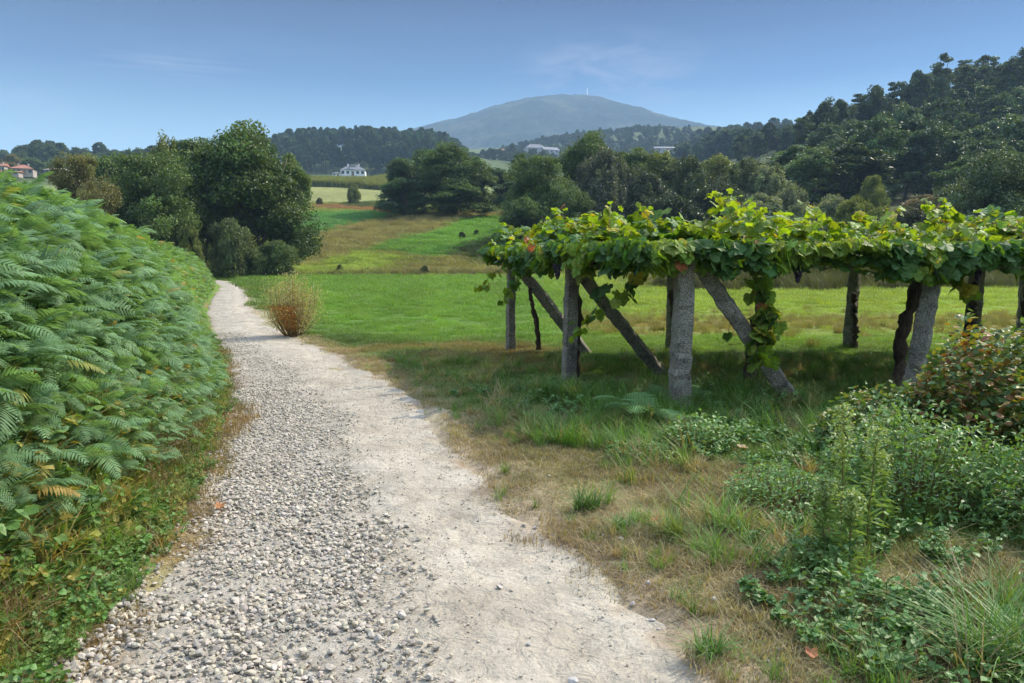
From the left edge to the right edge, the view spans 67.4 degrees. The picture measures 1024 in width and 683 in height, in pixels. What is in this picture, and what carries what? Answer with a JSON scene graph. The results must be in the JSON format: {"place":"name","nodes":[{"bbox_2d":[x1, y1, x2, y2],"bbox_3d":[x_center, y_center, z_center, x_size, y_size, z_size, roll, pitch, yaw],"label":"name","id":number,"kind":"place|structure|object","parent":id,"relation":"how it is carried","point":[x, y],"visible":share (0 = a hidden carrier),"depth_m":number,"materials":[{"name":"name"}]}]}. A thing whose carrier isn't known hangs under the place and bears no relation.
{"place":"outdoors","nodes":[
{"label":"outdoors","id":0,"kind":"place"},
{"bbox_2d":[86,280,693,682],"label":"path","id":1,"kind":"structure","parent":0,"point":[228,311],"depth_m":3.83,"materials":[{"name":"grey gravel"}]},
{"bbox_2d":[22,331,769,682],"bbox_3d":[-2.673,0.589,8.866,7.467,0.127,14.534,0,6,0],"label":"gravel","id":2,"kind":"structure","parent":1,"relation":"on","point":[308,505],"depth_m":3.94,"materials":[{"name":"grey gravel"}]},
{"bbox_2d":[0,0,1023,152],"label":"sky","id":3,"kind":"structure","parent":0,"point":[117,74],"materials":[{"name":"blue"}]},
{"bbox_2d":[0,127,1023,682],"bbox_3d":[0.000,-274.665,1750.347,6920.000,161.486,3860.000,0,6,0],"label":"ground","id":4,"kind":"structure","parent":0,"point":[339,195],"depth_m":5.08,"materials":[{"name":"green plant"}]},
{"bbox_2d":[0,658,75,682],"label":"leafy weed","id":5,"kind":"object","parent":4,"relation":"on","point":[49,673],"visible":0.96,"depth_m":2.70,"materials":[{"name":"green plant"}]},
{"bbox_2d":[0,556,119,652],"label":"leafy weed","id":6,"kind":"object","parent":4,"relation":"on","point":[63,591],"visible":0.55,"depth_m":3.31,"materials":[{"name":"green plant"}]},
{"bbox_2d":[0,208,153,547],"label":"bracken","id":7,"kind":"object","parent":4,"relation":"on","point":[6,447],"visible":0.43,"depth_m":3.92,"materials":[{"name":"green plant"}]},
{"bbox_2d":[45,151,126,224],"bbox_3d":[-25.305,-7.893,45.341,4.550,6.660,4.544,-2,7,-21],"label":"broadleaf tree","id":8,"kind":"object","parent":4,"relation":"on","point":[75,179],"visible":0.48,"depth_m":44.81,"materials":[{"name":"green plant"}]},
{"bbox_2d":[91,152,134,208],"bbox_3d":[-32.581,-10.586,63.284,6.069,10.062,6.282,2,7,14],"label":"broadleaf tree","id":9,"kind":"object","parent":4,"relation":"on","point":[108,164],"visible":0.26,"depth_m":61.39,"materials":[{"name":"green plant"}]},
{"bbox_2d":[0,169,230,534],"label":"bracken","id":10,"kind":"object","parent":4,"relation":"on","point":[117,288],"visible":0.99,"depth_m":5.26,"materials":[{"name":"green plant"}]},
{"bbox_2d":[94,150,202,246],"bbox_3d":[-23.621,-8.393,49.490,7.419,7.667,7.408,-1,7,-13],"label":"broadleaf tree","id":11,"kind":"object","parent":4,"relation":"on","point":[151,194],"visible":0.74,"depth_m":48.33,"materials":[{"name":"green plant"}]},
{"bbox_2d":[141,130,210,259],"bbox_3d":[-28.585,-11.224,65.485,6.946,13.194,7.469,2,7,13],"label":"broadleaf tree","id":12,"kind":"object","parent":4,"relation":"on","point":[165,145],"visible":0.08,"depth_m":63.80,"materials":[{"name":"green plant"}]},
{"bbox_2d":[177,223,204,263],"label":"bush","id":13,"kind":"object","parent":4,"relation":"on","point":[192,243],"visible":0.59,"depth_m":48.33,"materials":[{"name":"green plant"}]},
{"bbox_2d":[163,135,254,263],"bbox_3d":[-25.201,-10.718,61.233,8.351,11.471,8.363,5,8,36],"label":"broadleaf tree","id":14,"kind":"object","parent":4,"relation":"on","point":[207,242],"visible":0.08,"depth_m":60.20,"materials":[{"name":"green plant"}]},
{"bbox_2d":[206,217,258,277],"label":"willow bush","id":15,"kind":"object","parent":4,"relation":"on","point":[231,241],"visible":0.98,"depth_m":50.71,"materials":[{"name":"green plant"}]},
{"bbox_2d":[173,118,330,273],"bbox_3d":[-18.766,-10.219,56.636,10.801,11.797,10.975,0,6,4],"label":"broadleaf tree","id":16,"kind":"object","parent":4,"relation":"on","point":[239,178],"visible":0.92,"depth_m":54.06,"materials":[{"name":"green plant"}]},
{"bbox_2d":[243,249,273,276],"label":"bush","id":17,"kind":"object","parent":4,"relation":"on","point":[257,266],"visible":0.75,"depth_m":52.00,"materials":[{"name":"green plant"}]},
{"bbox_2d":[254,239,302,275],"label":"bush","id":18,"kind":"object","parent":4,"relation":"on","point":[279,253],"visible":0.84,"depth_m":52.86,"materials":[{"name":"green plant"}]},
{"bbox_2d":[248,152,320,259],"bbox_3d":[-17.233,-9.482,58.434,4.901,9.710,4.734,0,6,1],"label":"broadleaf tree","id":19,"kind":"object","parent":4,"relation":"on","point":[304,186],"visible":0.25,"depth_m":57.55,"materials":[{"name":"green plant"}]},
{"bbox_2d":[255,261,330,336],"bbox_3d":[-4.305,-0.837,15.170,1.584,1.514,1.475,0,6,0],"label":"shrub","id":20,"kind":"object","parent":4,"relation":"on","point":[296,320],"visible":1,"depth_m":15.05,"materials":[{"name":"brown plant"}]},
{"bbox_2d":[309,173,387,189],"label":"corn field","id":21,"kind":"structure","parent":4,"relation":"on","point":[375,182],"depth_m":193.47,"materials":[{"name":"green plant"}]},
{"bbox_2d":[375,157,424,212],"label":"broadleaf tree","id":22,"kind":"object","parent":4,"relation":"on","point":[403,168],"visible":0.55,"depth_m":98.34,"materials":[{"name":"green plant"}]},
{"bbox_2d":[372,177,433,216],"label":"broadleaf tree","id":23,"kind":"object","parent":4,"relation":"on","point":[401,189],"visible":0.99,"depth_m":94.97,"materials":[{"name":"green plant"}]},
{"bbox_2d":[0,114,807,176],"label":"far wood","id":24,"kind":"object","parent":4,"relation":"on","point":[737,141],"depth_m":347.42,"materials":[{"name":"green plant"}]},
{"bbox_2d":[397,147,442,209],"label":"broadleaf tree","id":25,"kind":"object","parent":4,"relation":"on","point":[432,189],"visible":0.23,"depth_m":101.25,"materials":[{"name":"green plant"}]},
{"bbox_2d":[417,141,490,203],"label":"broadleaf tree","id":26,"kind":"object","parent":4,"relation":"on","point":[450,165],"visible":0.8,"depth_m":95.35,"materials":[{"name":"green plant"}]},
{"bbox_2d":[425,182,495,214],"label":"broadleaf tree","id":27,"kind":"object","parent":4,"relation":"on","point":[442,197],"visible":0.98,"depth_m":92.63,"materials":[{"name":"green plant"}]},
{"bbox_2d":[461,156,499,211],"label":"broadleaf tree","id":28,"kind":"object","parent":4,"relation":"on","point":[484,198],"visible":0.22,"depth_m":99.41,"materials":[{"name":"green plant"}]},
{"bbox_2d":[0,304,1023,682],"label":"verge weeds","id":29,"kind":"object","parent":4,"relation":"on","point":[823,570],"depth_m":3.62,"materials":[{"name":"green plant"}]},
{"bbox_2d":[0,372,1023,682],"bbox_3d":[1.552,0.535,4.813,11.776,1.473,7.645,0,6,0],"label":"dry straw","id":30,"kind":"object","parent":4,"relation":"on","point":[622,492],"visible":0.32,"depth_m":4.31,"materials":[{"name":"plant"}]},
{"bbox_2d":[498,197,542,241],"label":"broadleaf tree","id":31,"kind":"object","parent":4,"relation":"on","point":[525,210],"visible":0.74,"depth_m":70.04,"materials":[{"name":"green plant"}]},
{"bbox_2d":[473,216,577,350],"bbox_3d":[0.475,-0.827,12.217,2.163,2.341,2.445,0,6,0],"label":"grapevine","id":32,"kind":"object","parent":4,"relation":"on","point":[492,253],"visible":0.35,"depth_m":11.99,"materials":[{"name":"green plant"}]},
{"bbox_2d":[495,152,578,228],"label":"broadleaf tree","id":33,"kind":"object","parent":4,"relation":"on","point":[535,182],"visible":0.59,"depth_m":73.69,"materials":[{"name":"green plant"}]},
{"bbox_2d":[544,186,601,222],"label":"broadleaf tree","id":34,"kind":"object","parent":4,"relation":"on","point":[577,203],"visible":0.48,"depth_m":69.36,"materials":[{"name":"green plant"}]},
{"bbox_2d":[556,129,607,184],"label":"broadleaf tree","id":35,"kind":"object","parent":4,"relation":"on","point":[573,156],"visible":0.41,"depth_m":84.13,"materials":[{"name":"green plant"}]},
{"bbox_2d":[547,478,625,513],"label":"grass clump","id":36,"kind":"object","parent":4,"relation":"on","point":[591,503],"visible":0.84,"depth_m":4.83,"materials":[{"name":"green plant"}]},
{"bbox_2d":[499,201,721,376],"bbox_3d":[0.963,-0.539,9.418,2.345,2.398,3.956,0,6,0],"label":"grapevine","id":37,"kind":"object","parent":4,"relation":"on","point":[642,245],"visible":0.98,"depth_m":8.67,"materials":[{"name":"green plant"}]},
{"bbox_2d":[572,145,655,220],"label":"broadleaf tree","id":38,"kind":"object","parent":4,"relation":"on","point":[601,188],"visible":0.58,"depth_m":76.75,"materials":[{"name":"green plant"}]},
{"bbox_2d":[613,146,648,172],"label":"broadleaf tree","id":39,"kind":"object","parent":4,"relation":"on","point":[637,155],"visible":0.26,"depth_m":92.94,"materials":[{"name":"green plant"}]},
{"bbox_2d":[604,439,674,464],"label":"leafy weed","id":40,"kind":"object","parent":4,"relation":"on","point":[663,449],"visible":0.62,"depth_m":5.98,"materials":[{"name":"green plant"}]},
{"bbox_2d":[592,392,696,423],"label":"fern plant","id":41,"kind":"object","parent":4,"relation":"on","point":[640,407],"visible":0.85,"depth_m":7.19,"materials":[{"name":"green plant"}]},
{"bbox_2d":[619,169,671,217],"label":"willow tree","id":42,"kind":"object","parent":4,"relation":"on","point":[650,183],"visible":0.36,"depth_m":77.35,"materials":[{"name":"green plant"}]},
{"bbox_2d":[636,148,676,183],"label":"tree","id":43,"kind":"object","parent":4,"relation":"on","point":[655,163],"visible":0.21,"depth_m":87.07,"materials":[{"name":"green plant"}]},
{"bbox_2d":[633,504,704,542],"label":"grass clump","id":44,"kind":"object","parent":4,"relation":"on","point":[675,528],"visible":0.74,"depth_m":4.28,"materials":[{"name":"green plant"}]},
{"bbox_2d":[644,192,709,227],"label":"bush","id":45,"kind":"object","parent":4,"relation":"on","point":[682,206],"visible":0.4,"depth_m":69.22,"materials":[{"name":"green plant"}]},
{"bbox_2d":[661,151,717,205],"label":"willow tree","id":46,"kind":"object","parent":4,"relation":"on","point":[692,171],"visible":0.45,"depth_m":82.98,"materials":[{"name":"green plant"}]},
{"bbox_2d":[655,408,739,452],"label":"leafy weed","id":47,"kind":"object","parent":4,"relation":"on","point":[705,426],"visible":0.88,"depth_m":6.33,"materials":[{"name":"green plant"}]},
{"bbox_2d":[655,615,770,663],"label":"grass clump","id":48,"kind":"object","parent":4,"relation":"on","point":[710,647],"visible":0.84,"depth_m":3.06,"materials":[{"name":"green plant"}]},
{"bbox_2d":[690,153,742,193],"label":"willow tree","id":49,"kind":"object","parent":4,"relation":"on","point":[716,162],"visible":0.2,"depth_m":88.63,"materials":[{"name":"green plant"}]},
{"bbox_2d":[689,180,748,219],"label":"bush","id":50,"kind":"object","parent":4,"relation":"on","point":[699,195],"visible":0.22,"depth_m":71.49,"materials":[{"name":"green plant"}]},
{"bbox_2d":[682,496,791,535],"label":"grass clump","id":51,"kind":"object","parent":4,"relation":"on","point":[727,523],"visible":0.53,"depth_m":4.36,"materials":[{"name":"green plant"}]},
{"bbox_2d":[716,155,765,193],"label":"willow tree","id":52,"kind":"object","parent":4,"relation":"on","point":[740,172],"visible":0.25,"depth_m":82.85,"materials":[{"name":"green plant"}]},
{"bbox_2d":[674,188,842,380],"bbox_3d":[3.226,-0.583,9.506,2.996,2.483,3.935,0,6,0],"label":"grapevine","id":53,"kind":"object","parent":4,"relation":"on","point":[768,249],"visible":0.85,"depth_m":7.92,"materials":[{"name":"green plant"}]},
{"bbox_2d":[740,191,782,222],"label":"bush","id":54,"kind":"object","parent":4,"relation":"on","point":[772,204],"visible":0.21,"depth_m":65.99,"materials":[{"name":"green plant"}]},
{"bbox_2d":[505,262,1023,410],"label":"vine pergola","id":55,"kind":"object","parent":4,"relation":"on","point":[679,327],"visible":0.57,"depth_m":8.40,"materials":[{"name":"stone"}]},
{"bbox_2d":[743,162,792,196],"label":"willow tree","id":56,"kind":"object","parent":4,"relation":"on","point":[772,180],"visible":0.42,"depth_m":79.36,"materials":[{"name":"green plant"}]},
{"bbox_2d":[719,454,848,520],"bbox_3d":[1.747,0.872,4.884,0.780,0.343,0.843,0,6,0],"label":"leafy weed","id":57,"kind":"object","parent":4,"relation":"on","point":[787,480],"visible":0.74,"depth_m":4.81,"materials":[{"name":"green plant"}]},
{"bbox_2d":[746,533,838,571],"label":"grass clump","id":58,"kind":"object","parent":4,"relation":"on","point":[787,556],"visible":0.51,"depth_m":3.86,"materials":[{"name":"green plant"}]},
{"bbox_2d":[770,181,816,212],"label":"willow tree","id":59,"kind":"object","parent":4,"relation":"on","point":[791,194],"visible":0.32,"depth_m":75.79,"materials":[{"name":"green plant"}]},
{"bbox_2d":[769,144,835,191],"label":"broadleaf tree","id":60,"kind":"object","parent":4,"relation":"on","point":[789,154],"visible":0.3,"depth_m":97.19,"materials":[{"name":"green plant"}]},
{"bbox_2d":[792,116,814,145],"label":"eucalyptus tree","id":61,"kind":"object","parent":4,"relation":"on","point":[800,136],"visible":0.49,"depth_m":146.10,"materials":[{"name":"green plant"}]},
{"bbox_2d":[779,147,835,206],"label":"broadleaf tree","id":62,"kind":"object","parent":4,"relation":"on","point":[809,168],"visible":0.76,"depth_m":89.10,"materials":[{"name":"green plant"}]},
{"bbox_2d":[803,96,839,133],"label":"eucalyptus tree","id":63,"kind":"object","parent":4,"relation":"on","point":[825,111],"visible":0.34,"depth_m":150.37,"materials":[{"name":"green plant"}]},
{"bbox_2d":[807,475,842,557],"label":"tall weed","id":64,"kind":"object","parent":4,"relation":"on","point":[826,483],"visible":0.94,"depth_m":3.95,"materials":[{"name":"plant"}]},
{"bbox_2d":[791,220,859,348],"bbox_3d":[6.707,-0.842,12.498,5.412,2.364,2.287,0,6,0],"label":"grapevine","id":65,"kind":"object","parent":4,"relation":"on","point":[855,327],"visible":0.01,"depth_m":13.01,"materials":[{"name":"brown plant"}]},
{"bbox_2d":[806,193,847,231],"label":"bush","id":66,"kind":"object","parent":4,"relation":"on","point":[829,205],"visible":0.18,"depth_m":58.39,"materials":[{"name":"green plant"}]},
{"bbox_2d":[806,122,856,148],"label":"broadleaf tree","id":67,"kind":"object","parent":4,"relation":"on","point":[815,138],"visible":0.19,"depth_m":129.32,"materials":[{"name":"green plant"}]},
{"bbox_2d":[826,401,861,541],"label":"tall weed","id":68,"kind":"object","parent":4,"relation":"on","point":[842,448],"visible":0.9,"depth_m":4.01,"materials":[{"name":"plant"}]},
{"bbox_2d":[833,99,857,125],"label":"eucalyptus tree","id":69,"kind":"object","parent":4,"relation":"on","point":[845,112],"visible":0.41,"depth_m":154.29,"materials":[{"name":"green plant"}]},
{"bbox_2d":[829,487,869,568],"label":"tall weed","id":70,"kind":"object","parent":4,"relation":"on","point":[848,514],"visible":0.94,"depth_m":3.85,"materials":[{"name":"plant"}]},
{"bbox_2d":[834,195,873,227],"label":"bush","id":71,"kind":"object","parent":4,"relation":"on","point":[846,210],"visible":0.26,"depth_m":50.85,"materials":[{"name":"green plant"}]},
{"bbox_2d":[815,142,900,199],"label":"broadleaf tree","id":72,"kind":"object","parent":4,"relation":"on","point":[860,161],"visible":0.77,"depth_m":91.22,"materials":[{"name":"green plant"}]},
{"bbox_2d":[848,93,873,121],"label":"eucalyptus tree","id":73,"kind":"object","parent":4,"relation":"on","point":[860,116],"visible":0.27,"depth_m":159.27,"materials":[{"name":"green plant"}]},
{"bbox_2d":[853,174,891,211],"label":"broadleaf tree","id":74,"kind":"object","parent":4,"relation":"on","point":[872,189],"visible":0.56,"depth_m":80.22,"materials":[{"name":"green plant"}]},
{"bbox_2d":[853,425,892,545],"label":"tall weed","id":75,"kind":"object","parent":4,"relation":"on","point":[875,464],"visible":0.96,"depth_m":4.15,"materials":[{"name":"plant"}]},
{"bbox_2d":[858,84,896,120],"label":"eucalyptus tree","id":76,"kind":"object","parent":4,"relation":"on","point":[876,95],"visible":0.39,"depth_m":158.96,"materials":[{"name":"green plant"}]},
{"bbox_2d":[848,114,919,202],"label":"broadleaf tree","id":77,"kind":"object","parent":4,"relation":"on","point":[886,140],"visible":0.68,"depth_m":104.97,"materials":[{"name":"green plant"}]},
{"bbox_2d":[868,451,908,531],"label":"tall weed","id":78,"kind":"object","parent":4,"relation":"on","point":[884,488],"visible":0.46,"depth_m":4.34,"materials":[{"name":"plant"}]},
{"bbox_2d":[808,375,999,458],"bbox_3d":[3.153,0.595,6.221,1.473,0.624,1.273,0,6,0],"label":"bramble thicket","id":79,"kind":"object","parent":4,"relation":"on","point":[859,399],"visible":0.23,"depth_m":6.22,"materials":[{"name":"green plant"}]},
{"bbox_2d":[892,101,928,173],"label":"broadleaf tree","id":80,"kind":"object","parent":4,"relation":"on","point":[903,113],"visible":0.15,"depth_m":129.44,"materials":[{"name":"green plant"}]},
{"bbox_2d":[799,197,1023,393],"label":"grapevine","id":81,"kind":"object","parent":4,"relation":"on","point":[906,256],"visible":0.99,"depth_m":8.27,"materials":[{"name":"green plant"}]},
{"bbox_2d":[893,204,930,234],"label":"bush","id":82,"kind":"object","parent":4,"relation":"on","point":[912,215],"visible":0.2,"depth_m":56.44,"materials":[{"name":"green plant"}]},
{"bbox_2d":[899,69,933,107],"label":"eucalyptus tree","id":83,"kind":"object","parent":4,"relation":"on","point":[917,88],"visible":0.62,"depth_m":163.30,"materials":[{"name":"green plant"}]},
{"bbox_2d":[811,392,1021,528],"bbox_3d":[2.568,0.685,4.857,1.268,0.741,1.078,0,6,0],"label":"leafy weed","id":84,"kind":"object","parent":4,"relation":"on","point":[915,473],"visible":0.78,"depth_m":4.67,"materials":[{"name":"green plant"}]},
{"bbox_2d":[885,119,949,199],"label":"broadleaf tree","id":85,"kind":"object","parent":4,"relation":"on","point":[923,147],"visible":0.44,"depth_m":108.23,"materials":[{"name":"green plant"}]},
{"bbox_2d":[812,540,1023,682],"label":"grass clump","id":86,"kind":"object","parent":4,"relation":"on","point":[1002,628],"visible":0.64,"depth_m":3.01,"materials":[{"name":"green plant"}]},
{"bbox_2d":[909,120,961,196],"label":"broadleaf tree","id":87,"kind":"object","parent":4,"relation":"on","point":[920,189],"visible":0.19,"depth_m":114.54,"materials":[{"name":"green plant"}]},
{"bbox_2d":[922,52,955,104],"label":"eucalyptus tree","id":88,"kind":"object","parent":4,"relation":"on","point":[937,70],"visible":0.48,"depth_m":164.40,"materials":[{"name":"green plant"}]},
{"bbox_2d":[918,96,978,168],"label":"broadleaf tree","id":89,"kind":"object","parent":4,"relation":"on","point":[958,121],"visible":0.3,"depth_m":130.34,"materials":[{"name":"green plant"}]},
{"bbox_2d":[880,204,1023,352],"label":"grapevine","id":90,"kind":"object","parent":4,"relation":"on","point":[959,218],"visible":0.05,"depth_m":9.73,"materials":[{"name":"green plant"}]},
{"bbox_2d":[927,157,979,204],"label":"broadleaf tree","id":91,"kind":"object","parent":4,"relation":"on","point":[949,175],"visible":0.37,"depth_m":85.92,"materials":[{"name":"green plant"}]},
{"bbox_2d":[897,309,1023,469],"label":"bramble thicket","id":92,"kind":"object","parent":4,"relation":"on","point":[998,386],"visible":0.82,"depth_m":5.90,"materials":[{"name":"green plant"}]},
{"bbox_2d":[948,88,974,127],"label":"broadleaf tree","id":93,"kind":"object","parent":4,"relation":"on","point":[961,93],"visible":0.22,"depth_m":149.46,"materials":[{"name":"green plant"}]},
{"bbox_2d":[951,64,976,127],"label":"eucalyptus tree","id":94,"kind":"object","parent":4,"relation":"on","point":[969,79],"visible":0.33,"depth_m":166.52,"materials":[{"name":"green plant"}]},
{"bbox_2d":[933,125,997,180],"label":"broadleaf tree","id":95,"kind":"object","parent":4,"relation":"on","point":[954,143],"visible":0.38,"depth_m":108.70,"materials":[{"name":"green plant"}]},
{"bbox_2d":[932,144,1023,230],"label":"broadleaf tree","id":96,"kind":"object","parent":4,"relation":"on","point":[1002,186],"visible":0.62,"depth_m":47.45,"materials":[{"name":"green plant"}]},
{"bbox_2d":[970,85,998,128],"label":"broadleaf tree","id":97,"kind":"object","parent":4,"relation":"on","point":[984,89],"visible":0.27,"depth_m":153.26,"materials":[{"name":"green plant"}]},
{"bbox_2d":[970,54,1004,127],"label":"eucalyptus tree","id":98,"kind":"object","parent":4,"relation":"on","point":[988,73],"visible":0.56,"depth_m":163.82,"materials":[{"name":"green plant"}]},
{"bbox_2d":[956,138,1023,201],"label":"broadleaf tree","id":99,"kind":"object","parent":4,"relation":"on","point":[980,146],"visible":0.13,"depth_m":89.44,"materials":[{"name":"green plant"}]},
{"bbox_2d":[959,425,1023,540],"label":"leafy weed","id":100,"kind":"object","parent":4,"relation":"on","point":[1011,469],"visible":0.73,"depth_m":4.49,"materials":[{"name":"green plant"}]},
{"bbox_2d":[974,91,1022,124],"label":"broadleaf tree","id":101,"kind":"object","parent":4,"relation":"on","point":[994,102],"visible":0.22,"depth_m":142.97,"materials":[{"name":"green plant"}]},
{"bbox_2d":[990,113,1023,143],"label":"broadleaf tree","id":102,"kind":"object","parent":4,"relation":"on","point":[1014,127],"visible":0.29,"depth_m":101.99,"materials":[{"name":"green plant"}]},
{"bbox_2d":[995,73,1023,95],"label":"broadleaf tree","id":103,"kind":"object","parent":4,"relation":"on","point":[1008,79],"visible":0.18,"depth_m":163.72,"materials":[{"name":"green plant"}]},
{"bbox_2d":[337,94,717,148],"bbox_3d":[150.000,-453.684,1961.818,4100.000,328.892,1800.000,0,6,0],"label":"mountain","id":104,"kind":"structure","parent":0,"point":[514,122],"depth_m":1663.03,"materials":[{"name":"blue stone"}]},
{"bbox_2d":[206,200,1018,341],"label":"field grass","id":105,"kind":"structure","parent":0,"point":[358,291],"depth_m":31.05,"materials":[{"name":"green plant"}]},
{"bbox_2d":[294,210,1018,346],"label":"hedge grass","id":106,"kind":"structure","parent":0,"point":[830,278],"depth_m":33.39,"materials":[{"name":"green plant"}]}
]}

